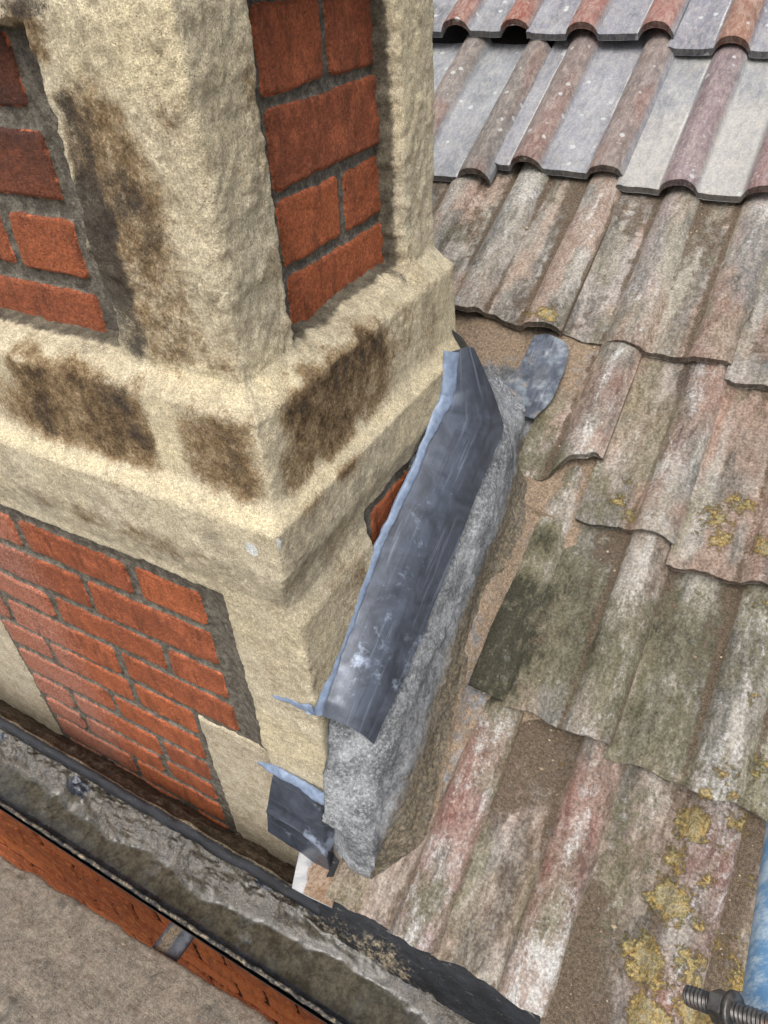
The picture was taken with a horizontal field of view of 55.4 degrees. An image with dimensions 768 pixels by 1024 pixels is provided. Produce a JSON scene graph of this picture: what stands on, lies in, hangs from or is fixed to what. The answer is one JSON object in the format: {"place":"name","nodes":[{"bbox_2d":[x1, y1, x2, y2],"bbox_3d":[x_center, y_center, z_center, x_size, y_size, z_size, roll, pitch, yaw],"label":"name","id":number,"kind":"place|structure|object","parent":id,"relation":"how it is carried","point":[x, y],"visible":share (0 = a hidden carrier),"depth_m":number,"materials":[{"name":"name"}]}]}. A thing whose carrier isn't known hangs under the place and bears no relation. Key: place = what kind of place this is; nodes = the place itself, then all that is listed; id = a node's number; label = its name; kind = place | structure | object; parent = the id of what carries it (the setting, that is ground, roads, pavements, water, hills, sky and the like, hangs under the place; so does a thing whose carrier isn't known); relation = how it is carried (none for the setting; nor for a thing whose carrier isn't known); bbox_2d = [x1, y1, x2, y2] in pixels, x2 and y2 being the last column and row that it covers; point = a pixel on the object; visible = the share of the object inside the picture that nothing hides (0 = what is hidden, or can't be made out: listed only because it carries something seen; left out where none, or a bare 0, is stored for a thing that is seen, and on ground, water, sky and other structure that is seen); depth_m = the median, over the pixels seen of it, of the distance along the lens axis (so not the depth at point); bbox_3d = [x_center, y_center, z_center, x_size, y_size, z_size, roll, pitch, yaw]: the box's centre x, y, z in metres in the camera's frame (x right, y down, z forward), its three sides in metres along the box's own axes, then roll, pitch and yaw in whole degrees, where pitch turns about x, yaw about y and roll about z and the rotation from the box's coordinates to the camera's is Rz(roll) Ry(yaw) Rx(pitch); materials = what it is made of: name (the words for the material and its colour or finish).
{"place":"outdoors","nodes":[
{"label":"outdoors","id":0,"kind":"place"},
{"bbox_2d":[325,0,767,1023],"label":"tiled roof","id":1,"kind":"structure","parent":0,"point":[655,112],"depth_m":1.12,"materials":[{"name":"tile"}]},
{"bbox_2d":[0,0,460,867],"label":"chimney","id":2,"kind":"object","parent":1,"relation":"on","point":[226,306],"visible":0.74,"depth_m":0.78,"materials":[{"name":"stone"}]},
{"bbox_2d":[257,761,334,869],"bbox_3d":[-0.115,0.466,1.085,0.165,0.270,0.033,17,43,24],"label":"lead flashing","id":3,"kind":"object","parent":2,"relation":"attached to","point":[295,808],"visible":0.89,"depth_m":1.07,"materials":[{"name":"grey metal"}]},
{"bbox_2d":[272,330,503,743],"bbox_3d":[0.016,0.017,0.957,0.136,0.366,0.449,17,43,24],"label":"lead flashing","id":4,"kind":"object","parent":2,"relation":"attached to","point":[415,545],"visible":1,"depth_m":0.95,"materials":[{"name":"grey metal"}]},
{"bbox_2d":[322,375,530,878],"bbox_3d":[0.098,0.123,1.083,0.158,0.617,0.632,17,43,24],"label":"cement fillet","id":5,"kind":"object","parent":1,"relation":"attached to","point":[382,794],"visible":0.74,"depth_m":1.02,"materials":[{"name":"grey concrete"}]},
{"bbox_2d":[504,334,568,418],"bbox_3d":[0.262,-0.235,1.256,0.093,0.088,0.138,28,48,33],"label":"lead soaker","id":6,"kind":"object","parent":1,"relation":"on","point":[532,382],"visible":0.83,"depth_m":1.25,"materials":[{"name":"grey metal"}]},
{"bbox_2d":[349,171,764,1023],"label":"sand grit","id":7,"kind":"object","parent":1,"relation":"on","point":[597,571],"visible":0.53,"depth_m":1.07,"materials":[{"name":"beige sand"}]},
{"bbox_2d":[742,816,767,1011],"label":"scaffold pole","id":8,"kind":"object","parent":1,"relation":"attached to","point":[755,990],"visible":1,"depth_m":0.33,"materials":[{"name":"blue paint"}]},
{"bbox_2d":[682,985,767,1023],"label":"coupler bolt","id":9,"kind":"object","parent":8,"relation":"attached to","point":[719,1006],"visible":1,"depth_m":0.30,"materials":[{"name":"metal"}]},
{"label":"ground","id":10,"kind":"structure","parent":0,"visible":0},
{"bbox_2d":[0,810,324,1023],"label":"house wall","id":11,"kind":"structure","parent":10,"relation":"on","point":[23,847],"depth_m":2.20,"materials":[{"name":"brick"}]},
{"bbox_2d":[152,922,194,961],"bbox_3d":[-0.581,1.091,1.548,0.067,0.020,0.576,19,44,25],"label":"scaffold bar","id":12,"kind":"object","parent":11,"relation":"attached to","point":[173,941],"visible":0.2,"depth_m":1.67,"materials":[{"name":"metal"}]},
{"bbox_2d":[0,856,274,1023],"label":"scaffold board","id":13,"kind":"object","parent":12,"relation":"on","point":[38,994],"visible":1,"depth_m":1.59,"materials":[{"name":"beige wood"}]},
{"bbox_2d":[0,887,240,1023],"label":"board debris","id":14,"kind":"object","parent":13,"relation":"on","point":[123,943],"visible":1,"depth_m":1.61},
{"bbox_2d":[0,715,540,1023],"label":"gutter","id":15,"kind":"object","parent":11,"relation":"attached to","point":[462,991],"visible":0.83,"depth_m":1.08,"materials":[{"name":"black paint"}]},
{"bbox_2d":[0,700,295,883],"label":"soil","id":16,"kind":"structure","parent":15,"relation":"in","point":[233,840],"depth_m":1.35,"materials":[{"name":"brown soil"}]},
{"bbox_2d":[0,729,473,1023],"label":"sludge","id":17,"kind":"object","parent":15,"relation":"in","point":[289,943],"visible":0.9,"depth_m":1.16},
{"bbox_2d":[292,852,333,907],"bbox_3d":[-0.104,0.552,1.103,0.097,0.023,0.056,17,43,24],"label":"tile","id":18,"kind":"object","parent":15,"relation":"on","point":[311,880],"visible":0.79,"depth_m":1.10,"materials":[{"name":"tile"}]}
]}

